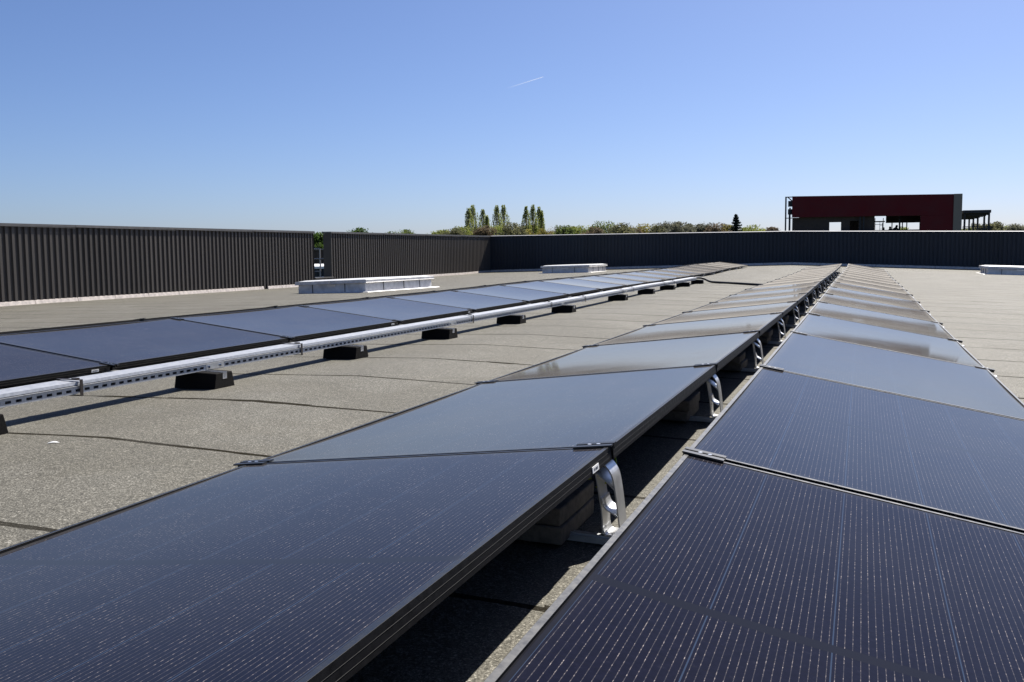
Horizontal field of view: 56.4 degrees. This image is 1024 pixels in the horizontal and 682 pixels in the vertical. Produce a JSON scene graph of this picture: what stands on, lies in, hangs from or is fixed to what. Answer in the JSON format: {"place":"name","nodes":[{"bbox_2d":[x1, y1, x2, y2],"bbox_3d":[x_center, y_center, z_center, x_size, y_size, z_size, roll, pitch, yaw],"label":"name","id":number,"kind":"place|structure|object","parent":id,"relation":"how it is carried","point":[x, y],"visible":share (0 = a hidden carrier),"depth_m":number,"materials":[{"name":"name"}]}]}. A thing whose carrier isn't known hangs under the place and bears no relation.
{"place":"outdoors","nodes":[
{"label":"outdoors","id":0,"kind":"place"},
{"bbox_2d":[0,0,1023,233],"label":"sky","id":1,"kind":"structure","parent":0,"point":[379,116],"materials":[{"name":"blue"}]},
{"bbox_2d":[785,194,962,230],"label":"unfinished building","id":2,"kind":"structure","parent":0,"point":[935,212],"depth_m":71.97,"materials":[{"name":"metal"}]},
{"label":"ground","id":3,"kind":"structure","parent":0,"visible":0},
{"bbox_2d":[314,231,322,248],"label":"tree","id":4,"kind":"object","parent":3,"relation":"on","point":[318,240],"visible":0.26,"depth_m":91.78,"materials":[{"name":"green plant"}]},
{"bbox_2d":[464,208,473,233],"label":"poplar tree","id":5,"kind":"object","parent":3,"relation":"on","point":[468,220],"visible":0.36,"depth_m":170.40,"materials":[{"name":"green plant"}]},
{"bbox_2d":[471,225,496,235],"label":"tree","id":6,"kind":"object","parent":3,"relation":"on","point":[482,231],"visible":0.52,"depth_m":147.37,"materials":[{"name":"green plant"}]},
{"bbox_2d":[490,205,502,228],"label":"poplar tree","id":7,"kind":"object","parent":3,"relation":"on","point":[498,216],"visible":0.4,"depth_m":173.43,"materials":[{"name":"green plant"}]},
{"bbox_2d":[0,264,1023,681],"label":"roof","id":8,"kind":"structure","parent":3,"relation":"on","point":[118,448],"depth_m":4.11,"materials":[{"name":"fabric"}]},
{"bbox_2d":[0,414,7,434],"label":"rubber block","id":9,"kind":"object","parent":8,"relation":"on","point":[3,428],"depth_m":3.50,"materials":[{"name":"rubber"}]},
{"bbox_2d":[0,358,215,407],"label":"cable tray","id":10,"kind":"object","parent":9,"relation":"on","point":[12,396],"visible":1,"depth_m":4.13,"materials":[{"name":"metal"}]},
{"bbox_2d":[65,361,119,377],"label":"panel mount","id":11,"kind":"object","parent":8,"relation":"attached to","point":[111,364],"visible":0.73,"depth_m":5.25,"materials":[{"name":"silver metal"}]},
{"bbox_2d":[0,344,109,387],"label":"solar panel","id":12,"kind":"object","parent":11,"relation":"on","point":[19,366],"visible":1,"depth_m":5.06,"materials":[{"name":"blue glass"}]},
{"bbox_2d":[0,318,287,369],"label":"solar panel","id":13,"kind":"object","parent":11,"relation":"on","point":[131,344],"visible":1,"depth_m":6.10,"materials":[{"name":"blue glass"}]},
{"bbox_2d":[0,223,314,305],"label":"parapet wall","id":14,"kind":"structure","parent":8,"relation":"on","point":[46,263],"depth_m":21.06,"materials":[{"name":"grey metal"}]},
{"bbox_2d":[175,368,234,389],"bbox_3d":[-1.540,0.188,4.760,0.254,0.086,0.169,3,6,19],"label":"rubber block","id":15,"kind":"object","parent":8,"relation":"on","point":[212,379],"depth_m":4.69,"materials":[{"name":"rubber"}]},
{"bbox_2d":[323,343,367,359],"bbox_3d":[-1.063,0.066,6.061,0.254,0.086,0.169,4,6,21],"label":"rubber block","id":16,"kind":"object","parent":8,"relation":"on","point":[352,351],"depth_m":5.99,"materials":[{"name":"rubber"}]},
{"bbox_2d":[298,305,402,329],"bbox_3d":[-1.508,-0.209,8.700,1.167,0.230,0.088,1,5,20],"label":"panel mount","id":17,"kind":"object","parent":8,"relation":"attached to","point":[400,321],"visible":0.23,"depth_m":8.55,"materials":[{"name":"silver metal"}]},
{"bbox_2d":[178,306,397,341],"bbox_3d":[-1.787,-0.160,7.861,1.034,0.033,1.722,9,8,19],"label":"solar panel","id":18,"kind":"object","parent":17,"relation":"on","point":[299,322],"visible":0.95,"depth_m":7.76,"materials":[{"name":"blue glass"}]},
{"bbox_2d":[305,297,472,323],"bbox_3d":[-1.190,-0.314,9.490,1.034,0.035,1.722,9,8,19],"label":"solar panel","id":19,"kind":"object","parent":17,"relation":"on","point":[407,311],"visible":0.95,"depth_m":9.43,"materials":[{"name":"blue glass"}]},
{"bbox_2d":[295,275,438,293],"bbox_3d":[-3.215,-1.232,21.319,1.940,0.357,3.230,-1,5,23],"label":"skylight","id":20,"kind":"object","parent":8,"relation":"attached to","point":[363,285],"visible":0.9,"depth_m":20.13,"materials":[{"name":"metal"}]},
{"bbox_2d":[322,232,490,278],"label":"parapet wall","id":21,"kind":"structure","parent":8,"relation":"on","point":[347,255],"depth_m":33.03,"materials":[{"name":"grey metal"}]},
{"bbox_2d":[233,441,626,544],"bbox_3d":[-0.213,0.353,2.459,1.169,0.247,0.088,1,5,20],"label":"panel mount","id":22,"kind":"object","parent":8,"relation":"attached to","point":[608,473],"visible":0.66,"depth_m":2.29,"materials":[{"name":"silver metal"}]},
{"bbox_2d":[0,447,611,681],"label":"solar panel","id":23,"kind":"object","parent":22,"relation":"attached to","point":[341,570],"visible":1,"depth_m":1.57,"materials":[{"name":"blue glass"}]},
{"bbox_2d":[262,365,716,462],"bbox_3d":[0.057,0.233,3.266,1.031,0.033,1.722,-5,3,21],"label":"solar panel","id":24,"kind":"object","parent":22,"relation":"on","point":[624,410],"visible":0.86,"depth_m":3.02,"materials":[{"name":"blue glass"}]},
{"bbox_2d":[387,296,476,316],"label":"panel mount","id":25,"kind":"object","parent":8,"relation":"attached to","point":[451,316],"visible":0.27,"depth_m":10.17,"materials":[{"name":"silver metal"}]},
{"bbox_2d":[392,291,526,312],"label":"solar panel","id":26,"kind":"object","parent":25,"relation":"on","point":[478,302],"visible":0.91,"depth_m":11.09,"materials":[{"name":"blue glass"}]},
{"bbox_2d":[421,327,457,338],"bbox_3d":[-0.569,-0.061,7.407,0.254,0.086,0.169,4,6,21],"label":"rubber block","id":27,"kind":"object","parent":8,"relation":"on","point":[443,333],"depth_m":7.34,"materials":[{"name":"rubber"}]},
{"bbox_2d":[198,319,452,369],"bbox_3d":[-1.052,-0.015,6.220,0.125,0.055,3.070,1,5,20],"label":"cable tray","id":28,"kind":"object","parent":27,"relation":"on","point":[246,356],"visible":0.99,"depth_m":5.77,"materials":[{"name":"metal"}]},
{"bbox_2d":[496,314,525,323],"bbox_3d":[-0.013,-0.205,8.922,0.254,0.086,0.169,4,6,21],"label":"rubber block","id":29,"kind":"object","parent":8,"relation":"on","point":[514,319],"depth_m":8.85,"materials":[{"name":"rubber"}]},
{"bbox_2d":[442,300,561,325],"bbox_3d":[-0.022,-0.281,9.025,0.125,0.057,3.070,1,5,20],"label":"cable tray","id":30,"kind":"object","parent":29,"relation":"on","point":[467,318],"visible":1,"depth_m":8.72,"materials":[{"name":"metal"}]},
{"bbox_2d":[517,497,593,544],"bbox_3d":[0.026,0.439,2.430,0.300,0.043,0.300,3,6,19],"label":"paving slab","id":31,"kind":"object","parent":8,"relation":"on","point":[553,534],"depth_m":2.27,"materials":[{"name":"concrete"}]},
{"bbox_2d":[536,480,593,525],"bbox_3d":[0.025,0.394,2.432,0.300,0.043,0.300,3,6,20],"label":"paving slab","id":32,"kind":"object","parent":31,"relation":"on","point":[565,509],"depth_m":2.32,"materials":[{"name":"concrete"}]},
{"bbox_2d":[551,304,575,312],"bbox_3d":[0.564,-0.356,10.492,0.254,0.086,0.169,3,6,20],"label":"rubber block","id":33,"kind":"object","parent":8,"relation":"on","point":[565,309],"depth_m":10.42,"materials":[{"name":"rubber"}]},
{"bbox_2d":[553,289,625,304],"bbox_3d":[1.007,-0.555,11.830,0.125,0.069,3.070,1,5,20],"label":"cable tray","id":34,"kind":"object","parent":33,"relation":"on","point":[571,300],"visible":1,"depth_m":11.57,"materials":[{"name":"metal"}]},
{"bbox_2d":[538,264,606,273],"bbox_3d":[2.350,-2.676,35.663,2.030,0.367,2.780,0,5,20],"label":"skylight","id":35,"kind":"object","parent":8,"relation":"attached to","point":[578,268],"visible":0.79,"depth_m":34.56,"materials":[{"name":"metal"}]},
{"bbox_2d":[474,362,722,422],"bbox_3d":[0.385,0.201,4.089,1.169,0.247,0.088,1,5,20],"label":"panel mount","id":36,"kind":"object","parent":8,"relation":"on","point":[717,386],"visible":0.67,"depth_m":3.92,"materials":[{"name":"silver metal"}]},
{"bbox_2d":[608,294,627,300],"bbox_3d":[1.418,-0.587,12.820,0.254,0.086,0.169,4,6,22],"label":"rubber block","id":37,"kind":"object","parent":8,"relation":"on","point":[620,297],"depth_m":12.75,"materials":[{"name":"rubber"}]},
{"bbox_2d":[660,285,675,289],"bbox_3d":[2.619,-0.906,16.092,0.254,0.086,0.169,4,6,21],"label":"rubber block","id":38,"kind":"object","parent":8,"relation":"on","point":[668,287],"depth_m":16.02,"materials":[{"name":"rubber"}]},
{"bbox_2d":[618,282,666,292],"bbox_3d":[2.037,-0.831,14.634,0.125,0.062,3.070,1,5,20],"label":"cable tray","id":39,"kind":"object","parent":38,"relation":"on","point":[638,287],"visible":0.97,"depth_m":14.42,"materials":[{"name":"metal"}]},
{"bbox_2d":[582,330,763,371],"bbox_3d":[0.983,0.048,5.718,1.169,0.247,0.088,1,5,20],"label":"panel mount","id":40,"kind":"object","parent":8,"relation":"on","point":[755,357],"visible":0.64,"depth_m":5.55,"materials":[{"name":"silver metal"}]},
{"bbox_2d":[492,331,758,380],"bbox_3d":[0.655,0.080,4.895,1.031,0.034,1.722,-5,3,21],"label":"solar panel","id":41,"kind":"object","parent":40,"relation":"on","point":[723,350],"visible":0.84,"depth_m":4.77,"materials":[{"name":"blue glass"}]},
{"bbox_2d":[593,313,782,345],"bbox_3d":[1.252,-0.074,6.524,1.031,0.033,1.722,-5,3,21],"label":"solar panel","id":42,"kind":"object","parent":40,"relation":"on","point":[763,323],"visible":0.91,"depth_m":6.47,"materials":[{"name":"blue glass"}]},
{"bbox_2d":[660,402,698,421],"bbox_3d":[0.621,0.286,4.060,0.300,0.043,0.300,3,6,20],"label":"paving slab","id":43,"kind":"object","parent":8,"relation":"on","point":[676,415],"depth_m":3.89,"materials":[{"name":"concrete"}]},
{"bbox_2d":[672,391,699,410],"bbox_3d":[0.626,0.243,4.048,0.300,0.043,0.300,3,6,19],"label":"paving slab","id":44,"kind":"object","parent":43,"relation":"on","point":[690,401],"depth_m":3.88,"materials":[{"name":"concrete"}]},
{"bbox_2d":[676,282,689,286],"bbox_3d":[3.134,-1.038,17.494,0.254,0.086,0.169,3,6,17],"label":"rubber block","id":45,"kind":"object","parent":8,"relation":"on","point":[684,284],"depth_m":17.42,"materials":[{"name":"rubber"}]},
{"bbox_2d":[663,277,696,284],"bbox_3d":[3.074,-1.101,17.462,0.125,0.055,3.120,1,5,20],"label":"cable tray","id":46,"kind":"object","parent":45,"relation":"on","point":[681,280],"visible":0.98,"depth_m":17.46,"materials":[{"name":"metal"}]},
{"bbox_2d":[696,277,760,285],"bbox_3d":[4.191,-1.121,18.132,0.586,0.172,2.271,-4,6,-31],"label":"power cable","id":47,"kind":"object","parent":46,"relation":"on","point":[723,282],"visible":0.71,"depth_m":18.49,"materials":[{"name":"black plastic"}]},
{"bbox_2d":[682,447,726,461],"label":"panel mount","id":48,"kind":"object","parent":8,"relation":"on","point":[704,454],"visible":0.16,"depth_m":2.17,"materials":[{"name":"silver metal"}]},
{"bbox_2d":[484,453,1023,681],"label":"solar panel","id":49,"kind":"object","parent":48,"relation":"on","point":[698,569],"visible":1,"depth_m":1.43,"materials":[{"name":"blue glass"}]},
{"bbox_2d":[691,367,1023,532],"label":"solar panel","id":50,"kind":"object","parent":48,"relation":"on","point":[958,462],"visible":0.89,"depth_m":2.63,"materials":[{"name":"blue glass"}]},
{"bbox_2d":[643,312,785,343],"bbox_3d":[1.581,-0.107,7.346,1.169,0.247,0.088,1,5,20],"label":"panel mount","id":51,"kind":"object","parent":8,"relation":"on","point":[774,342],"visible":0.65,"depth_m":7.17,"materials":[{"name":"silver metal"}]},
{"bbox_2d":[653,301,797,324],"bbox_3d":[1.850,-0.229,8.153,1.031,0.034,1.722,-5,3,21],"label":"solar panel","id":52,"kind":"object","parent":51,"relation":"attached to","point":[785,308],"visible":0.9,"depth_m":8.18,"materials":[{"name":"blue glass"}]},
{"bbox_2d":[720,358,747,370],"bbox_3d":[1.236,0.132,5.699,0.300,0.043,0.300,4,6,21],"label":"paving slab","id":53,"kind":"object","parent":8,"relation":"on","point":[736,367],"depth_m":5.53,"materials":[{"name":"concrete"}]},
{"bbox_2d":[682,300,799,326],"bbox_3d":[2.178,-0.262,8.975,1.169,0.247,0.088,1,5,20],"label":"panel mount","id":54,"kind":"object","parent":8,"relation":"on","point":[786,325],"visible":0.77,"depth_m":8.80,"materials":[{"name":"silver metal"}]},
{"bbox_2d":[690,293,807,311],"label":"solar panel","id":55,"kind":"object","parent":54,"relation":"attached to","point":[756,301],"visible":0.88,"depth_m":9.85,"materials":[{"name":"grey glass"}]},
{"bbox_2d":[490,231,1023,271],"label":"parapet wall","id":56,"kind":"structure","parent":8,"relation":"on","point":[934,249],"depth_m":36.90,"materials":[{"name":"metal"}]},
{"bbox_2d":[709,292,809,314],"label":"panel mount","id":57,"kind":"object","parent":8,"relation":"on","point":[805,313],"visible":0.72,"depth_m":10.43,"materials":[{"name":"silver metal"}]},
{"bbox_2d":[715,286,814,301],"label":"solar panel","id":58,"kind":"object","parent":57,"relation":"on","point":[809,290],"visible":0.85,"depth_m":11.51,"materials":[{"name":"grey glass"}]},
{"bbox_2d":[729,286,816,304],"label":"panel mount","id":59,"kind":"object","parent":8,"relation":"attached to","point":[798,304],"visible":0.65,"depth_m":12.06,"materials":[{"name":"silver metal"}]},
{"bbox_2d":[736,282,820,293],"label":"solar panel","id":60,"kind":"object","parent":59,"relation":"on","point":[783,287],"visible":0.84,"depth_m":13.22,"materials":[{"name":"grey glass"}]},
{"bbox_2d":[807,312,963,346],"bbox_3d":[2.650,-0.061,6.937,1.159,0.285,0.088,1,5,20],"label":"panel mount","id":61,"kind":"object","parent":8,"relation":"on","point":[960,341],"visible":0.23,"depth_m":6.74,"materials":[{"name":"silver metal"}]},
{"bbox_2d":[793,313,984,366],"bbox_3d":[2.369,-0.012,6.098,1.031,0.035,1.722,12,9,19],"label":"solar panel","id":62,"kind":"object","parent":61,"relation":"attached to","point":[928,346],"visible":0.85,"depth_m":6.04,"materials":[{"name":"blue glass"}]},
{"bbox_2d":[790,331,996,376],"bbox_3d":[2.052,0.093,5.308,1.159,0.286,0.088,1,5,20],"label":"panel mount","id":63,"kind":"object","parent":8,"relation":"on","point":[991,370],"visible":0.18,"depth_m":5.12,"materials":[{"name":"silver metal"}]},
{"bbox_2d":[764,332,1023,419],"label":"solar panel","id":64,"kind":"object","parent":63,"relation":"attached to","point":[945,382],"visible":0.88,"depth_m":4.32,"materials":[{"name":"blue glass"}]},
{"bbox_2d":[979,265,1023,274],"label":"skylight","id":65,"kind":"object","parent":8,"relation":"attached to","point":[1001,270],"visible":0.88,"depth_m":28.75,"materials":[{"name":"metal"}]},
{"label":"panel mount","id":66,"kind":"object","parent":8,"relation":"on","visible":0},
{"bbox_2d":[749,278,824,288],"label":"solar panel","id":67,"kind":"object","parent":66,"relation":"attached to","point":[790,283],"visible":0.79,"depth_m":14.93,"materials":[{"name":"grey glass"}]},
{"bbox_2d":[761,276,828,284],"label":"solar panel","id":68,"kind":"object","parent":66,"relation":"attached to","point":[802,279],"visible":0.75,"depth_m":16.58,"materials":[{"name":"grey glass"}]},
{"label":"panel mount","id":69,"kind":"object","parent":8,"relation":"on","visible":0},
{"bbox_2d":[809,301,954,338],"bbox_3d":[2.967,-0.168,7.727,1.031,0.034,1.722,12,9,19],"label":"solar panel","id":70,"kind":"object","parent":69,"relation":"attached to","point":[908,324],"visible":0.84,"depth_m":7.71,"materials":[{"name":"grey glass"}]},
{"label":"panel mount","id":71,"kind":"object","parent":8,"relation":"on","visible":0},
{"bbox_2d":[825,287,924,309],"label":"solar panel","id":72,"kind":"object","parent":71,"relation":"on","point":[875,298],"visible":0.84,"depth_m":11.06,"materials":[{"name":"grey glass"}]},
{"bbox_2d":[819,293,936,321],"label":"solar panel","id":73,"kind":"object","parent":71,"relation":"on","point":[878,307],"visible":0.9,"depth_m":9.40,"materials":[{"name":"grey glass"}]},
{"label":"panel mount","id":74,"kind":"object","parent":8,"relation":"on","visible":0},
{"bbox_2d":[831,282,915,300],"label":"solar panel","id":75,"kind":"object","parent":74,"relation":"on","point":[873,291],"visible":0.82,"depth_m":12.72,"materials":[{"name":"grey glass"}]},
{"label":"panel mount","id":76,"kind":"object","parent":8,"relation":"on","visible":0},
{"bbox_2d":[838,276,903,288],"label":"solar panel","id":77,"kind":"object","parent":76,"relation":"attached to","point":[870,282],"visible":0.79,"depth_m":16.08,"materials":[{"name":"grey glass"}]},
{"bbox_2d":[835,278,908,293],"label":"solar panel","id":78,"kind":"object","parent":76,"relation":"attached to","point":[872,286],"visible":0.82,"depth_m":14.39,"materials":[{"name":"grey glass"}]},
{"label":"panel mount","id":79,"kind":"object","parent":8,"relation":"on","visible":0},
{"bbox_2d":[840,274,899,285],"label":"solar panel","id":80,"kind":"object","parent":79,"relation":"attached to","point":[870,279],"visible":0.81,"depth_m":17.69,"materials":[{"name":"grey glass"}]},
{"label":"panel mount","id":81,"kind":"object","parent":8,"relation":"on","visible":0},
{"bbox_2d":[456,285,567,303],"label":"solar panel","id":82,"kind":"object","parent":81,"relation":"on","point":[517,293],"visible":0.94,"depth_m":12.74,"materials":[{"name":"blue glass"}]},
{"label":"panel mount","id":83,"kind":"object","parent":8,"relation":"on","visible":0},
{"bbox_2d":[505,281,599,295],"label":"solar panel","id":84,"kind":"object","parent":83,"relation":"on","point":[571,290],"visible":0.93,"depth_m":14.39,"materials":[{"name":"blue glass"}]},
{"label":"panel mount","id":85,"kind":"object","parent":8,"relation":"on","visible":0},
{"bbox_2d":[542,278,624,290],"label":"solar panel","id":86,"kind":"object","parent":85,"relation":"attached to","point":[587,283],"visible":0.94,"depth_m":16.04,"materials":[{"name":"blue glass"}]},
{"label":"panel mount","id":87,"kind":"object","parent":8,"relation":"on","visible":0},
{"bbox_2d":[574,276,645,286],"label":"solar panel","id":88,"kind":"object","parent":87,"relation":"attached to","point":[612,280],"visible":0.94,"depth_m":17.68,"materials":[{"name":"blue glass"}]},
{"bbox_2d":[597,274,663,283],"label":"solar panel","id":89,"kind":"object","parent":87,"relation":"attached to","point":[635,278],"visible":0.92,"depth_m":19.30,"materials":[{"name":"blue glass"}]},
{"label":"panel mount","id":90,"kind":"object","parent":8,"relation":"on","visible":0},
{"bbox_2d":[618,272,678,280],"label":"solar panel","id":91,"kind":"object","parent":90,"relation":"attached to","point":[647,275],"visible":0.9,"depth_m":20.99,"materials":[{"name":"blue glass"}]},
{"bbox_2d":[639,270,691,278],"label":"solar panel","id":92,"kind":"object","parent":90,"relation":"attached to","point":[667,274],"visible":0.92,"depth_m":22.63,"materials":[{"name":"grey glass"}]},
{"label":"panel mount","id":93,"kind":"object","parent":8,"relation":"on","visible":0},
{"bbox_2d":[654,269,702,276],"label":"solar panel","id":94,"kind":"object","parent":93,"relation":"on","point":[679,272],"visible":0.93,"depth_m":24.26,"materials":[{"name":"grey glass"}]},
{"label":"panel mount","id":95,"kind":"object","parent":8,"relation":"on","visible":0},
{"bbox_2d":[678,266,721,272],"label":"solar panel","id":96,"kind":"object","parent":95,"relation":"on","point":[702,269],"visible":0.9,"depth_m":27.47,"materials":[{"name":"grey glass"}]},
{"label":"panel mount","id":97,"kind":"object","parent":8,"relation":"on","visible":0},
{"bbox_2d":[0,319,141,334],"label":"solar panel","id":98,"kind":"object","parent":97,"relation":"attached to","point":[64,327],"visible":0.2,"depth_m":6.50,"materials":[{"name":"black glass"}]},
{"bbox_2d":[497,222,528,235],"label":"tree","id":99,"kind":"object","parent":3,"relation":"on","point":[511,230],"visible":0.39,"depth_m":138.74,"materials":[{"name":"green plant"}]},
{"bbox_2d":[521,206,532,231],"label":"poplar tree","id":100,"kind":"object","parent":3,"relation":"on","point":[525,215],"visible":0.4,"depth_m":170.50,"materials":[{"name":"green plant"}]},
{"bbox_2d":[527,204,539,234],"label":"poplar tree","id":101,"kind":"object","parent":3,"relation":"on","point":[531,213],"visible":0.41,"depth_m":173.38,"materials":[{"name":"green plant"}]},
{"bbox_2d":[552,225,575,234],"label":"tree","id":102,"kind":"object","parent":3,"relation":"on","point":[564,230],"visible":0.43,"depth_m":138.61,"materials":[{"name":"green plant"}]},
{"bbox_2d":[585,220,614,233],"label":"tree","id":103,"kind":"object","parent":3,"relation":"on","point":[602,227],"visible":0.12,"depth_m":164.94,"materials":[{"name":"green plant"}]},
{"bbox_2d":[607,223,638,233],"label":"tree","id":104,"kind":"object","parent":3,"relation":"on","point":[621,229],"visible":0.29,"depth_m":136.91,"materials":[{"name":"green plant"}]},
{"bbox_2d":[664,221,696,232],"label":"tree","id":105,"kind":"object","parent":3,"relation":"on","point":[675,227],"visible":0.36,"depth_m":136.18,"materials":[{"name":"green plant"}]},
{"bbox_2d":[704,222,732,231],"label":"tree","id":106,"kind":"object","parent":3,"relation":"on","point":[717,228],"visible":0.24,"depth_m":135.18,"materials":[{"name":"green plant"}]},
{"bbox_2d":[728,214,743,231],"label":"fir tree","id":107,"kind":"object","parent":3,"relation":"on","point":[735,227],"visible":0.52,"depth_m":144.81,"materials":[{"name":"green plant"}]},
{"bbox_2d":[962,210,991,230],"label":"terrace canopy","id":108,"kind":"object","parent":3,"relation":"on","point":[968,215],"visible":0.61,"depth_m":70.61,"materials":[{"name":"grey metal"}]},
{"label":"panel mount","id":109,"kind":"object","parent":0,"visible":0},
{"bbox_2d":[842,272,895,281],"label":"solar panel","id":110,"kind":"object","parent":109,"relation":"attached to","point":[866,276],"visible":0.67,"depth_m":19.38,"materials":[{"name":"grey glass"}]},
{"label":"panel mount","id":111,"kind":"object","parent":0,"visible":0},
{"bbox_2d":[143,306,275,320],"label":"solar panel","id":112,"kind":"object","parent":111,"relation":"attached to","point":[158,318],"visible":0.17,"depth_m":7.87,"materials":[{"name":"black glass"}]},
{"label":"panel mount","id":113,"kind":"object","parent":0,"visible":0},
{"bbox_2d":[276,298,366,307],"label":"solar panel","id":114,"kind":"object","parent":113,"relation":"attached to","point":[320,302],"visible":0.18,"depth_m":9.51,"materials":[{"name":"black glass"}]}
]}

